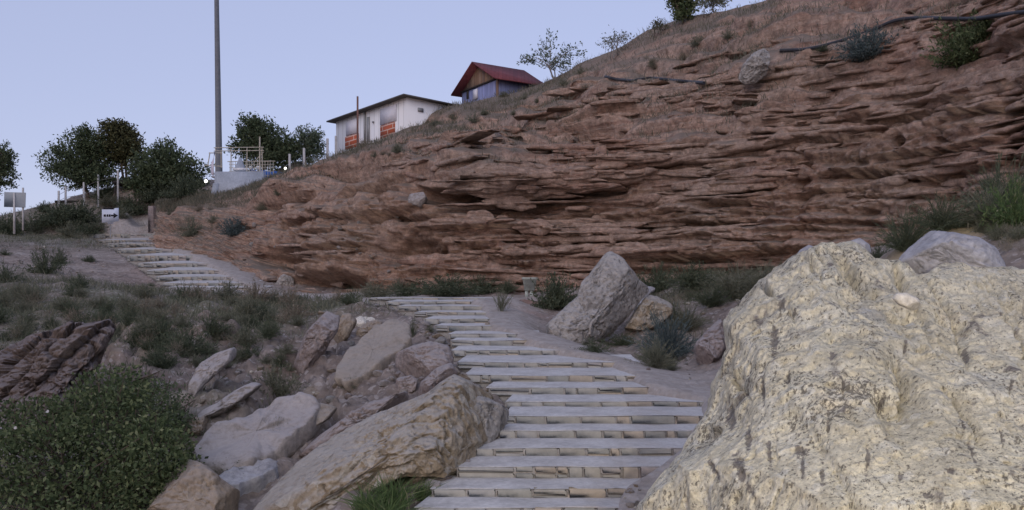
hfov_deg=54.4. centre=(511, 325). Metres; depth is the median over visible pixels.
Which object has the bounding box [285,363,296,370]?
scrub plant
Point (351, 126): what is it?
window
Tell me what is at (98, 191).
fence post
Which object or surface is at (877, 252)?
bush
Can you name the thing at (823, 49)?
bush
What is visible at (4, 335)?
scrub plant
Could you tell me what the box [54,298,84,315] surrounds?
scrub plant
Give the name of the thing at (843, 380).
boulder
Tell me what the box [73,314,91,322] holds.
scrub plant
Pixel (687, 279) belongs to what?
bush
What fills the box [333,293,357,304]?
scrub plant
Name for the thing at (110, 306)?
scrub plant
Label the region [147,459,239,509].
boulder
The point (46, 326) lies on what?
scrub plant
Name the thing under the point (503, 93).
scrub plant
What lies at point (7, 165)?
tree
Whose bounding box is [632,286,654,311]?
rock slab
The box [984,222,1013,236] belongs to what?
scrub plant
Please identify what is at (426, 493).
grass clump
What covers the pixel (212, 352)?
scrub plant
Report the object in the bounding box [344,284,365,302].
scrub plant
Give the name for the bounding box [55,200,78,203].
bench
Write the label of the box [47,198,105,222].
bush
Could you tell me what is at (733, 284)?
bush
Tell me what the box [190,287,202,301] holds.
scrub plant
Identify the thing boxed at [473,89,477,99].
window
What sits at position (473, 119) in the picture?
scrub plant
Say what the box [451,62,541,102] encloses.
wooden hut
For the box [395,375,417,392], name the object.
rock
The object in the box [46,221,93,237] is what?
bush
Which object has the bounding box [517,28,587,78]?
tree
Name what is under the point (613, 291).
boulder
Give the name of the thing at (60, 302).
scrub plant
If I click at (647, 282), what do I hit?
bush
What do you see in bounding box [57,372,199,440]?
twiggy bush
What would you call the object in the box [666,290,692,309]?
scrub plant
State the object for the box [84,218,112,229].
scrub plant
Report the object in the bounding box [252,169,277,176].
awning
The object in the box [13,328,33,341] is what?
scrub plant
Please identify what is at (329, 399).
rubble stone
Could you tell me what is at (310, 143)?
tree
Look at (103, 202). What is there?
bush
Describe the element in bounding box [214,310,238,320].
scrub plant
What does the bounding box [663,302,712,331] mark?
bush
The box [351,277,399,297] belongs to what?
bush
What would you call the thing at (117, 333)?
scrub plant
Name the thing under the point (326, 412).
rock
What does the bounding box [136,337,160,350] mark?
scrub plant
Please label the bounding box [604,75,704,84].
hose
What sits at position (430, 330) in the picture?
scrub plant
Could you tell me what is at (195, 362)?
scrub plant
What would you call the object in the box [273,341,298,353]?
scrub plant
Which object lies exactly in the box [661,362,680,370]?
scrub plant
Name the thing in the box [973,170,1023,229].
bush
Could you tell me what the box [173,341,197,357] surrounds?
scrub plant
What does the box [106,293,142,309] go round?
scrub plant
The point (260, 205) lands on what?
scrub plant
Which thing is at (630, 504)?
rubble stone
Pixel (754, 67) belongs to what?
rock
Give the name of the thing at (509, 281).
scrub plant
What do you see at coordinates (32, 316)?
scrub plant
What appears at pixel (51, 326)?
scrub plant
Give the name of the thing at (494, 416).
rock
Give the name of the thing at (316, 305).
weeds
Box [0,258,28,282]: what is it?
bush
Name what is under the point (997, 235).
scrub plant
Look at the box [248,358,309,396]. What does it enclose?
bush
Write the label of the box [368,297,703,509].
stone staircase
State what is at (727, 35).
scrub plant
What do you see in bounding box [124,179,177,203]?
bush
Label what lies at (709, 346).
rock
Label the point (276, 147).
tree
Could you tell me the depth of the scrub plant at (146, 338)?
20.18 m
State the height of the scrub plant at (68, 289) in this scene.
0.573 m
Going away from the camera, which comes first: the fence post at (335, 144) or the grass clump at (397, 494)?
the grass clump at (397, 494)
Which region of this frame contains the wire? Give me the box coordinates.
[59,177,116,200]
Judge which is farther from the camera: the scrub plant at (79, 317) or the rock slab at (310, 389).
the scrub plant at (79, 317)
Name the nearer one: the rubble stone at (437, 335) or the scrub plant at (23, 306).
the rubble stone at (437, 335)
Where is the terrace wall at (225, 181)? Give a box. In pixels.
[204,137,273,193]
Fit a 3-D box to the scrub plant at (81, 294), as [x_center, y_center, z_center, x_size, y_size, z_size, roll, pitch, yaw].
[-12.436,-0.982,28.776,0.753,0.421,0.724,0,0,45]
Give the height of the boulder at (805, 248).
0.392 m
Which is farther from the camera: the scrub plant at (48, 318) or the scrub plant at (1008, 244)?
the scrub plant at (48, 318)
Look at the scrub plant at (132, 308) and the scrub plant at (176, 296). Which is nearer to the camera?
the scrub plant at (132, 308)
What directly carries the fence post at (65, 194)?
on the ground at (522, 317)
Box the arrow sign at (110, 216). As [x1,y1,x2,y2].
[102,208,118,236]
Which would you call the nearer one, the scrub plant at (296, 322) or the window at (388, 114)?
the scrub plant at (296, 322)
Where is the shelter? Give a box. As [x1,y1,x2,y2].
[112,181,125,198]
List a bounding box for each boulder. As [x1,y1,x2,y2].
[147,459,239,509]
[546,251,648,344]
[636,241,1023,509]
[798,245,812,252]
[851,238,870,252]
[899,231,1005,273]
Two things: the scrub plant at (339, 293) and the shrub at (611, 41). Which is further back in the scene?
the shrub at (611, 41)
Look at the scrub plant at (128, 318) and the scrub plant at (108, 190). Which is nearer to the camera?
the scrub plant at (128, 318)
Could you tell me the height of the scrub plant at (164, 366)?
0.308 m
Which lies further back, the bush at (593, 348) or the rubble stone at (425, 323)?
the rubble stone at (425, 323)
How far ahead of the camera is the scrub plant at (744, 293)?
23.16 m
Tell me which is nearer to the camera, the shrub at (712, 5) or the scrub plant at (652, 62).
the scrub plant at (652, 62)
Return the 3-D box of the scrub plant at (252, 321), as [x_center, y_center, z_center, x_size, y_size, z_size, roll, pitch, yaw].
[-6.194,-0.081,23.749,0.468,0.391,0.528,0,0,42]
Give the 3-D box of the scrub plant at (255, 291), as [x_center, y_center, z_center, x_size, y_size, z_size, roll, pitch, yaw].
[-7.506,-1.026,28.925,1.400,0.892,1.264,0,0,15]
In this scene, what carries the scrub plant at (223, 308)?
on the ground at (522, 317)
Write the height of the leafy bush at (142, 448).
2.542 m
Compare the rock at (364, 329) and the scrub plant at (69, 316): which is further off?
the scrub plant at (69, 316)
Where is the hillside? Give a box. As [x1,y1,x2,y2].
[149,0,1023,292]
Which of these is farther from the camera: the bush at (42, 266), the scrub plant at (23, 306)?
the bush at (42, 266)
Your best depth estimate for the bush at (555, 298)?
26.42 m
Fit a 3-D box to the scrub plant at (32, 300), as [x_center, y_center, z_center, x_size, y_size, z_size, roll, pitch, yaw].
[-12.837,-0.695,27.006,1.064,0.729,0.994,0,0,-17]
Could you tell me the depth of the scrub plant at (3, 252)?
45.68 m
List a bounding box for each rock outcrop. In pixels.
[0,319,115,429]
[253,374,491,509]
[294,311,339,373]
[299,391,408,457]
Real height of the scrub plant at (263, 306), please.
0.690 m
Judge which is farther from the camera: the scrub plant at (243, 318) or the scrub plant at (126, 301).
the scrub plant at (126, 301)
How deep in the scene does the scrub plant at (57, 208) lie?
65.40 m
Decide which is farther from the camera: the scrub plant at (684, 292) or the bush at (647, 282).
the bush at (647, 282)
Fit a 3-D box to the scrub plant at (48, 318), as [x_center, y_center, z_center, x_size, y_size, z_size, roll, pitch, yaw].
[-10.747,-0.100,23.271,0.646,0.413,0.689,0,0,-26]
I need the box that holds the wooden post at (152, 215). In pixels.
[148,206,157,232]
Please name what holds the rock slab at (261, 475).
on the ground at (522, 317)
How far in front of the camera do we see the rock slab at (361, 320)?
22.68 m
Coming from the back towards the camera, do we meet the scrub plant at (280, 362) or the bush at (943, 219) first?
the scrub plant at (280, 362)
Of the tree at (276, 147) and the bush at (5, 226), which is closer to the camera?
the bush at (5, 226)
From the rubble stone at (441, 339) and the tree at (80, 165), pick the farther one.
the tree at (80, 165)
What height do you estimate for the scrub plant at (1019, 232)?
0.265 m
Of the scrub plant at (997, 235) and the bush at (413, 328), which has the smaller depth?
the scrub plant at (997, 235)
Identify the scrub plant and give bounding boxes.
[0,249,12,254]
[0,287,21,308]
[0,303,22,323]
[0,324,16,341]
[2,279,39,297]
[2,309,38,331]
[2,315,38,338]
[4,328,22,340]
[8,279,50,304]
[11,296,43,311]
[11,309,42,321]
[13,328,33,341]
[15,287,50,308]
[16,314,39,331]
[26,218,44,233]
[33,200,52,211]
[37,317,59,329]
[40,313,63,325]
[40,319,60,330]
[45,293,84,310]
[46,219,68,231]
[47,202,70,216]
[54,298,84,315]
[58,284,85,295]
[58,306,90,322]
[69,286,91,297]
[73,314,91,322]
[80,291,116,308]
[80,306,119,322]
[81,253,94,261]
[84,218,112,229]
[89,187,110,198]
[95,297,119,313]
[99,184,116,196]
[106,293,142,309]
[109,192,126,207]
[111,305,141,325]
[112,326,121,336]
[116,204,135,218]
[119,301,140,314]
[121,316,172,336]
[124,323,146,341]
[124,332,138,346]
[129,283,158,297]
[134,314,180,341]
[136,295,161,313]
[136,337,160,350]
[138,329,159,344]
[140,319,166,333]
[140,348,164,360]
[145,303,175,325]
[146,308,169,321]
[148,333,171,351]
[150,298,165,307]
[151,356,172,368]
[163,301,186,316]
[164,313,195,326]
[164,338,182,352]
[168,279,193,299]
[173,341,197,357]
[178,281,223,301]
[180,353,204,366]
[190,201,205,210]
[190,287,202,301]
[194,178,204,186]
[194,347,216,367]
[195,310,234,335]
[201,344,219,354]
[203,278,245,300]
[205,212,218,223]
[209,331,222,340]
[210,351,241,366]
[213,332,237,346]
[214,304,233,312]
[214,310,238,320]
[217,345,247,361]
[218,325,239,339]
[224,293,240,305]
[226,293,267,316]
[228,323,267,346]
[230,279,277,300]
[235,311,254,324]
[236,342,260,358]
[240,295,272,307]
[244,315,259,327]
[252,298,279,319]
[253,201,265,210]
[253,320,285,339]
[255,354,275,363]
[256,301,269,314]
[256,319,283,332]
[258,313,282,328]
[262,306,283,321]
[268,351,286,360]
[269,285,282,301]
[273,295,317,318]
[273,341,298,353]
[273,354,291,366]
[274,311,291,323]
[275,279,305,306]
[278,298,316,310]
[282,312,314,325]
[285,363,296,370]
[330,285,344,300]
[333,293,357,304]
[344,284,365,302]
[355,137,371,145]
[358,280,376,293]
[387,277,407,290]
[391,142,403,152]
[424,324,434,331]
[428,118,438,125]
[466,111,481,122]
[479,108,488,114]
[493,280,517,293]
[497,279,518,291]
[499,91,508,96]
[556,76,569,85]
[574,66,584,74]
[581,82,592,90]
[635,345,658,358]
[646,57,658,66]
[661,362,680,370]
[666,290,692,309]
[666,355,679,366]
[668,301,685,319]
[677,51,686,59]
[681,287,694,298]
[684,33,705,46]
[718,27,737,38]
[733,280,754,298]
[967,221,992,232]
[982,223,1004,237]
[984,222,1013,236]
[985,221,1006,233]
[986,225,1004,240]
[991,236,1016,248]
[994,236,1019,251]
[996,227,1023,242]
[998,219,1014,236]
[1004,223,1023,238]
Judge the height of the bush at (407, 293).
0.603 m
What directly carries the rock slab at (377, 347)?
on the ground at (522, 317)
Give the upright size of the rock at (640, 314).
0.827 m
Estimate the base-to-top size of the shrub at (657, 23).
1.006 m
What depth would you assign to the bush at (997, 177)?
14.55 m
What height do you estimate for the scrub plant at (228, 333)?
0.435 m
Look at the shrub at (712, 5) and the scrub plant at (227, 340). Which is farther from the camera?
the shrub at (712, 5)
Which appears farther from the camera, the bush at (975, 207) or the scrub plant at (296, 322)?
the scrub plant at (296, 322)
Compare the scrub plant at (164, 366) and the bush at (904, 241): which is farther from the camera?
the scrub plant at (164, 366)
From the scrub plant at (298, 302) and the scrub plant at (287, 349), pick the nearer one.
the scrub plant at (287, 349)
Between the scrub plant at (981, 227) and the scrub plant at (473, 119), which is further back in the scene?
the scrub plant at (473, 119)
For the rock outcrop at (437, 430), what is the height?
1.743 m
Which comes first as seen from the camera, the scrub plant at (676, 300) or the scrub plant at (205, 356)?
the scrub plant at (205, 356)
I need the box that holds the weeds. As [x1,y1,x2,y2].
[0,185,1023,447]
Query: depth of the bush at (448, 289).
30.10 m
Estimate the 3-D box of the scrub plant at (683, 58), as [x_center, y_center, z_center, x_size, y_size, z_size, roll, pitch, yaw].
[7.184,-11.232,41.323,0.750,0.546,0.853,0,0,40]
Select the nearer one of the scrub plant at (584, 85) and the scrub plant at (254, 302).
the scrub plant at (254, 302)
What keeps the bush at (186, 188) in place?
on the hillside
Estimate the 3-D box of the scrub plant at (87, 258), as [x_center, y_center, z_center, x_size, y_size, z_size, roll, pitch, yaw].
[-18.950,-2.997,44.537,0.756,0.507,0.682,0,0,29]
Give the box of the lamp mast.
[211,0,222,177]
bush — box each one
[0,211,31,234]
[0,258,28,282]
[0,363,208,509]
[16,209,48,230]
[18,241,69,274]
[29,203,84,227]
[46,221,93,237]
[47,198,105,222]
[47,246,71,263]
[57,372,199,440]
[61,272,95,288]
[71,218,109,234]
[85,191,128,206]
[102,195,151,214]
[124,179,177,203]
[137,343,189,367]
[148,321,220,356]
[159,172,211,199]
[172,213,202,236]
[216,215,249,236]
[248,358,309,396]
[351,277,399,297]
[384,280,426,296]
[396,272,500,296]
[409,317,418,337]
[459,273,505,294]
[492,289,514,311]
[529,271,579,309]
[570,336,616,352]
[604,330,638,345]
[623,300,701,359]
[624,335,680,368]
[636,260,679,292]
[654,258,728,289]
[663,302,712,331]
[680,280,741,307]
[696,258,765,300]
[730,256,784,287]
[811,45,832,52]
[830,22,898,62]
[864,203,948,253]
[870,238,892,257]
[899,189,982,230]
[920,6,999,70]
[946,149,1023,213]
[946,177,1015,227]
[961,14,993,39]
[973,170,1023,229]
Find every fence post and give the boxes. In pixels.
[64,186,66,204]
[83,182,84,204]
[97,175,98,205]
[117,170,118,206]
[288,154,290,169]
[303,148,304,163]
[326,138,328,154]
[335,136,336,152]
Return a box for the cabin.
[326,94,455,152]
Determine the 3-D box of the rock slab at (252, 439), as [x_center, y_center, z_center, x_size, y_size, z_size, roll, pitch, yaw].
[-3.231,1.420,12.662,0.996,1.058,1.788,0,0,33]
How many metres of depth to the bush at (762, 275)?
23.19 m
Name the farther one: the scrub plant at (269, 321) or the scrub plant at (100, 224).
the scrub plant at (100, 224)
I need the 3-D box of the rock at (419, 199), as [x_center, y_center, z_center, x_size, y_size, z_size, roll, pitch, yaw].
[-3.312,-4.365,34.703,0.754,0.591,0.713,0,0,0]
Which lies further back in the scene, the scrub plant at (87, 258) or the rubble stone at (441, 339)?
the scrub plant at (87, 258)
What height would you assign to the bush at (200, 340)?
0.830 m
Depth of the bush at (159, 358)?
18.57 m
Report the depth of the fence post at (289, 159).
56.94 m
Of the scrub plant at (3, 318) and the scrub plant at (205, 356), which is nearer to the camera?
the scrub plant at (205, 356)
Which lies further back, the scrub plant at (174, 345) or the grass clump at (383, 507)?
the scrub plant at (174, 345)
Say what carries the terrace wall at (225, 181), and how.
on the ground at (522, 317)
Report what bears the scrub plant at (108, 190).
on the ground at (522, 317)
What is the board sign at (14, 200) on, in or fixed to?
on the ground at (522, 317)
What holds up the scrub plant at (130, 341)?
on the ground at (522, 317)
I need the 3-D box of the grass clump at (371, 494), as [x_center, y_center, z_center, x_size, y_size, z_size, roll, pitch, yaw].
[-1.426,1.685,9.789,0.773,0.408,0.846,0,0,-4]
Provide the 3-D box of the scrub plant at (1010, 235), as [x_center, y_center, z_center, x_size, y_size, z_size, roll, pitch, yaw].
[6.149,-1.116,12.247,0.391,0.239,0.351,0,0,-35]
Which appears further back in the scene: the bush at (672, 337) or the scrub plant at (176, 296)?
the scrub plant at (176, 296)
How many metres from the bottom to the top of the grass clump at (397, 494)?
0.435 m
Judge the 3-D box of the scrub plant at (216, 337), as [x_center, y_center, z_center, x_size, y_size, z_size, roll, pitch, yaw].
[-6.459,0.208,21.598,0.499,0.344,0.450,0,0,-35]
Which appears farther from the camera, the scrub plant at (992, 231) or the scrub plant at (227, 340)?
the scrub plant at (227, 340)
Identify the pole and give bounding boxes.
[357,96,358,146]
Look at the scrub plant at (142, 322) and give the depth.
20.65 m
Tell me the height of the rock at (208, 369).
0.771 m
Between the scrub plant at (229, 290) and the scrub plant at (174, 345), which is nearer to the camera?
the scrub plant at (174, 345)
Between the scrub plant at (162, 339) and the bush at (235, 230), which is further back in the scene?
the bush at (235, 230)
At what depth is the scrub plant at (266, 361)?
19.09 m
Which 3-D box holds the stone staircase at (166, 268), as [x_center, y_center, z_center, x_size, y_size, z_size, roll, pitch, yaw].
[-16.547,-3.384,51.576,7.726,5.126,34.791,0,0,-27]
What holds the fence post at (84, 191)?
on the ground at (522, 317)
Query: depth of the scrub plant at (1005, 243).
12.02 m
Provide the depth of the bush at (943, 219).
13.51 m
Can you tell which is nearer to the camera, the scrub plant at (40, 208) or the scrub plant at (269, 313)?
the scrub plant at (269, 313)
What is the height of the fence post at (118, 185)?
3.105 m
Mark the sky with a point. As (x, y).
(64, 64)
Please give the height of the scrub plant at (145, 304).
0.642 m
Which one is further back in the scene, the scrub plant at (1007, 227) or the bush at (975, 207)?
the bush at (975, 207)
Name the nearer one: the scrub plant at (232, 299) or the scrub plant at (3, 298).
the scrub plant at (3, 298)
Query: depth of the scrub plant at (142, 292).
29.20 m
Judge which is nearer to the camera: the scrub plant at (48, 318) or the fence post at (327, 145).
the scrub plant at (48, 318)
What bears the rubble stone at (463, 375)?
on the ground at (522, 317)
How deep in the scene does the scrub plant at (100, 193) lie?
69.88 m
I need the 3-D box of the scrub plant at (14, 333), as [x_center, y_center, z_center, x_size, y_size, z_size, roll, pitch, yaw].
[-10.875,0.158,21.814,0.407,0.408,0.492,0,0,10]
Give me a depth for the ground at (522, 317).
19.88 m
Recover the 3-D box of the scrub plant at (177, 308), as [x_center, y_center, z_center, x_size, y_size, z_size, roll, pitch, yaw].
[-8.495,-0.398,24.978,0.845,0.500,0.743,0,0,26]
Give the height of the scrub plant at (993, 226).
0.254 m
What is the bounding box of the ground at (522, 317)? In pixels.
[0,161,1023,509]
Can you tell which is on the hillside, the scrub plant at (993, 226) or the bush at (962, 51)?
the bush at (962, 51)
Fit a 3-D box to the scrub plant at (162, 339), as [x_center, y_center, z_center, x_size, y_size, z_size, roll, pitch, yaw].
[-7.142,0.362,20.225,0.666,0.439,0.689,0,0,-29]
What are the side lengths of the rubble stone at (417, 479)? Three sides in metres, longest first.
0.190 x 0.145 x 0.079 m
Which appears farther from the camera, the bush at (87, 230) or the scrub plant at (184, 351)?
the bush at (87, 230)
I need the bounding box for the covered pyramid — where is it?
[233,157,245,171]
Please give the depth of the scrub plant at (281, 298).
28.71 m
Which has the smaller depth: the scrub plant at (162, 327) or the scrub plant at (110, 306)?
the scrub plant at (162, 327)
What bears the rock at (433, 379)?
on the ground at (522, 317)
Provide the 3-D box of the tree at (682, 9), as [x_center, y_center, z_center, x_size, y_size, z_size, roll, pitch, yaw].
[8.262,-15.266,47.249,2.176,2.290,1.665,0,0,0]
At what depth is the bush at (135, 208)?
67.87 m
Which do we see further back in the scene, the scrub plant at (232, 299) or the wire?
the wire
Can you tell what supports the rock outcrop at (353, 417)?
on the ground at (522, 317)
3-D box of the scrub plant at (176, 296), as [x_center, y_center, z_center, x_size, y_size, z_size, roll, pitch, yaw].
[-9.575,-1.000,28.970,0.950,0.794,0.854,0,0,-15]
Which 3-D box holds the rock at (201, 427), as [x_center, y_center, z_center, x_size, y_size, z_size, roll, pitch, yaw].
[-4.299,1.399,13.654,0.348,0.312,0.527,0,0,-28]
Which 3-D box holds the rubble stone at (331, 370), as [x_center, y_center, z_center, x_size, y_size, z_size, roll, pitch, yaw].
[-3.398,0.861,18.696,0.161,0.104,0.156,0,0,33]
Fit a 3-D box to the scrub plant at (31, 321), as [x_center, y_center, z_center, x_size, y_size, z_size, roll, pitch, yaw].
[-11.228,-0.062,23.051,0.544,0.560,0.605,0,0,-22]
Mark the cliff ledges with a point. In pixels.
(686, 182)
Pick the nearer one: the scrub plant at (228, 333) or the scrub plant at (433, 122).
the scrub plant at (228, 333)
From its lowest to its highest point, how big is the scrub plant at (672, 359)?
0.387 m
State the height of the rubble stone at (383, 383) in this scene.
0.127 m
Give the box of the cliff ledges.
[237,0,1023,292]
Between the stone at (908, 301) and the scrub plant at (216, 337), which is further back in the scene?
the scrub plant at (216, 337)
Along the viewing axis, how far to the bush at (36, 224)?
64.28 m
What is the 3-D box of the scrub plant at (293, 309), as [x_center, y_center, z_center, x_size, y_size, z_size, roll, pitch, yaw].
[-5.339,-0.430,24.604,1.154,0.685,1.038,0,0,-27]
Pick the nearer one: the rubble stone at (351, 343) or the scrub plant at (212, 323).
the rubble stone at (351, 343)
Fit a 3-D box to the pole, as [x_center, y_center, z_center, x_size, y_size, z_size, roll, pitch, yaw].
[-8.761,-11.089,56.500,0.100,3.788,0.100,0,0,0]
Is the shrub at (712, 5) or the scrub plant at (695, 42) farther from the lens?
the shrub at (712, 5)
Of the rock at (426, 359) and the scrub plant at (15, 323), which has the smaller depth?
the rock at (426, 359)
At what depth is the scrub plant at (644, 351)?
18.08 m
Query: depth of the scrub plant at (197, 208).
53.84 m
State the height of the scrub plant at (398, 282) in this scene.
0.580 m
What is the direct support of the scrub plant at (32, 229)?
on the ground at (522, 317)
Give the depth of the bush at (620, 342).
20.68 m
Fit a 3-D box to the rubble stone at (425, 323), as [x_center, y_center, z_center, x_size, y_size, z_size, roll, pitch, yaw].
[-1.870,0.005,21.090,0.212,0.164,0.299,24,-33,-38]
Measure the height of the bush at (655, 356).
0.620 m
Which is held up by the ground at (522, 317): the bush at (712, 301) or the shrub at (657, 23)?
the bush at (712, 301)
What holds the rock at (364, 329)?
on the ground at (522, 317)
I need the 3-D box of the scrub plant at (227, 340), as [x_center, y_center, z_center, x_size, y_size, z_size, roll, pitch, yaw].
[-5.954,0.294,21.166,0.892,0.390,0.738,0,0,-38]
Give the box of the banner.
[211,152,214,176]
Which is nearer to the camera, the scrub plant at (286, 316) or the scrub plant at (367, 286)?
the scrub plant at (286, 316)
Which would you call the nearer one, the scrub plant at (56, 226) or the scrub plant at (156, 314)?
the scrub plant at (156, 314)
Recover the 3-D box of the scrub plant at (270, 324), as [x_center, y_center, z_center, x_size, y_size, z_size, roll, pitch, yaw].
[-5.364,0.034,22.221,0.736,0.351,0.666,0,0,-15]
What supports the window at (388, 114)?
in the cabin
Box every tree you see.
[0,139,22,195]
[31,121,126,198]
[91,116,147,178]
[120,133,214,197]
[223,111,302,171]
[286,123,325,165]
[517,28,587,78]
[664,0,707,24]
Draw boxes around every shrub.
[595,24,633,60]
[649,16,668,36]
[694,0,731,17]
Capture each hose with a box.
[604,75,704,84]
[780,10,1023,51]
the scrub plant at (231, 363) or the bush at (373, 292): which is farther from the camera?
the bush at (373, 292)
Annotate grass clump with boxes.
[324,478,396,509]
[332,488,429,509]
[357,469,439,509]
[397,477,442,501]
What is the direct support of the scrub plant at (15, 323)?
on the ground at (522, 317)
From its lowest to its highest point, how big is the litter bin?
0.689 m
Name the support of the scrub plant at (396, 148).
on the hillside
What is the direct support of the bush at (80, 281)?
on the ground at (522, 317)
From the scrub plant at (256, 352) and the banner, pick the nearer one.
the scrub plant at (256, 352)
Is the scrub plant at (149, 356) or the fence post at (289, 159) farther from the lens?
the fence post at (289, 159)
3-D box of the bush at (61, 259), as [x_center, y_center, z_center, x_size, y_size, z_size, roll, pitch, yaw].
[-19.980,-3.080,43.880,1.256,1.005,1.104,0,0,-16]
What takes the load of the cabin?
on the hillside
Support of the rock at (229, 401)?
on the ground at (522, 317)
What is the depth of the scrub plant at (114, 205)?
68.99 m
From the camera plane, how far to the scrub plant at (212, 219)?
50.98 m
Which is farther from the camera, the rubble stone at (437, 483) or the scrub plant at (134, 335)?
the scrub plant at (134, 335)
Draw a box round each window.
[346,119,356,135]
[380,104,396,124]
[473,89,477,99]
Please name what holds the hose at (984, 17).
on the cliff ledges
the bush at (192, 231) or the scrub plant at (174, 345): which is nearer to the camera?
the scrub plant at (174, 345)
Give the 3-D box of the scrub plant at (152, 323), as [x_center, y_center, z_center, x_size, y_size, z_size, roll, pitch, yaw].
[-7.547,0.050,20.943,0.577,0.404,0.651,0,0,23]
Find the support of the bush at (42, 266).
on the ground at (522, 317)
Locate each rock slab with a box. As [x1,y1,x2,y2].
[194,392,320,474]
[219,458,278,496]
[303,378,328,396]
[334,319,411,391]
[356,316,374,326]
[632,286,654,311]
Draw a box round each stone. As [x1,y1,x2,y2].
[199,397,205,403]
[326,395,333,402]
[327,368,335,372]
[344,393,352,398]
[348,341,354,345]
[372,370,382,376]
[379,380,389,386]
[408,477,421,483]
[420,320,429,327]
[422,479,440,493]
[432,333,443,338]
[433,475,451,480]
[434,336,445,343]
[458,372,469,379]
[626,502,634,507]
[892,293,920,310]
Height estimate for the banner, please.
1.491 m
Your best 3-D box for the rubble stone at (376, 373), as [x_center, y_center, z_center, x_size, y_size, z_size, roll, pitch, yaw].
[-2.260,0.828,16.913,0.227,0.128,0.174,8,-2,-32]
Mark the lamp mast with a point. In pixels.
(218, 131)
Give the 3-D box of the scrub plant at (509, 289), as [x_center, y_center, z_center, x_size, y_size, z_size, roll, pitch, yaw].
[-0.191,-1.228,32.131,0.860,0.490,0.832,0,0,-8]
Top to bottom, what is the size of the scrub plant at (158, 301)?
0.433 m
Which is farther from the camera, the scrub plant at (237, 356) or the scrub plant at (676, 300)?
the scrub plant at (676, 300)
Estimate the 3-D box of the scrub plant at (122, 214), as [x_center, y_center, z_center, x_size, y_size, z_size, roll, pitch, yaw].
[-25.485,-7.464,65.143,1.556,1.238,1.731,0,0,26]
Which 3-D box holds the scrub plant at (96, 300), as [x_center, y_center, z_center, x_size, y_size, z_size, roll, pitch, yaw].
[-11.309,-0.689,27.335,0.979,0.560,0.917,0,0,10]
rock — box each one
[185,416,208,434]
[188,347,236,397]
[196,382,261,417]
[276,274,293,284]
[316,403,336,425]
[333,313,356,342]
[356,319,382,336]
[395,341,453,377]
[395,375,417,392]
[408,192,427,207]
[418,363,457,395]
[474,395,508,443]
[624,295,672,330]
[693,318,725,364]
[738,49,769,84]
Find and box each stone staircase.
[87,234,273,289]
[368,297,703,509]
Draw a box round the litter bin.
[522,277,536,296]
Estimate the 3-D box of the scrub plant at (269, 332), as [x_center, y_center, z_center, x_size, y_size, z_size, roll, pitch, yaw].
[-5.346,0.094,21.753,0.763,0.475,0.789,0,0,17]
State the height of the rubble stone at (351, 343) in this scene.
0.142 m
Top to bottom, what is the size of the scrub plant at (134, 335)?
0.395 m
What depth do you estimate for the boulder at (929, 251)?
9.14 m
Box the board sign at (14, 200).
[4,188,25,233]
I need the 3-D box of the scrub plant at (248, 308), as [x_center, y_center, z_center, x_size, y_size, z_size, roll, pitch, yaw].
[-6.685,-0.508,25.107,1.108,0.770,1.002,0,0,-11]
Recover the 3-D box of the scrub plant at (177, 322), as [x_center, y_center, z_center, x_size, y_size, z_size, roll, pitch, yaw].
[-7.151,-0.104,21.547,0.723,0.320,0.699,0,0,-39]
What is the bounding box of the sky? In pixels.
[0,0,764,215]
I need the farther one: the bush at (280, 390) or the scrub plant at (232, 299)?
the scrub plant at (232, 299)
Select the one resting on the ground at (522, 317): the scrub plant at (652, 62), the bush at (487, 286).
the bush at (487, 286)
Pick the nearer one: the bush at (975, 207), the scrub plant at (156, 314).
the bush at (975, 207)
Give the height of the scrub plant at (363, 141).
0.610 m
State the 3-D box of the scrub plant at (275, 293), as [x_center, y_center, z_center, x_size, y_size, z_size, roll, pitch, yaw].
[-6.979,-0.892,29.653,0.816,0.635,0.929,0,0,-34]
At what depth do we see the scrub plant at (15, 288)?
28.36 m
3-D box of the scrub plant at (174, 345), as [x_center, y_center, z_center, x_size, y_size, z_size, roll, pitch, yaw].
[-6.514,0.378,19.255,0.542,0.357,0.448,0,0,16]
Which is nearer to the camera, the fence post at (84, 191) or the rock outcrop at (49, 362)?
the rock outcrop at (49, 362)
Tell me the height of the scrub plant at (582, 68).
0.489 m
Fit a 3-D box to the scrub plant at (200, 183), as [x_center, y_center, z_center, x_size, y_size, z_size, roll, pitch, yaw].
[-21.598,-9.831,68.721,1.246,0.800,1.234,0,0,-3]
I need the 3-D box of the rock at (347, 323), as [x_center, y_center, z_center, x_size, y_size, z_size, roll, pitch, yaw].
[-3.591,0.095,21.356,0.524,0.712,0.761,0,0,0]
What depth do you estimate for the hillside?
33.14 m
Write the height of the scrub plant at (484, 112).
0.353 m
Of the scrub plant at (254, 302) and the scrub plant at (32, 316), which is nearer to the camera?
the scrub plant at (32, 316)
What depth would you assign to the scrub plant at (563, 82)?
49.98 m
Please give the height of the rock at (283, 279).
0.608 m
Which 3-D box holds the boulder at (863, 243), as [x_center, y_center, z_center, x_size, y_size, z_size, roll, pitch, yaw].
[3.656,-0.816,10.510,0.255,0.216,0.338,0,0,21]
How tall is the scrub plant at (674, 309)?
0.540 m
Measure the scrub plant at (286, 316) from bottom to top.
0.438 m
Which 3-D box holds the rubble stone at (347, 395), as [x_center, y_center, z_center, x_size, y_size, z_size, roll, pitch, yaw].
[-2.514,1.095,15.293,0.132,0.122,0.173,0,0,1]
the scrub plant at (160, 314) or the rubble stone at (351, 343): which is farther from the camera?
the scrub plant at (160, 314)

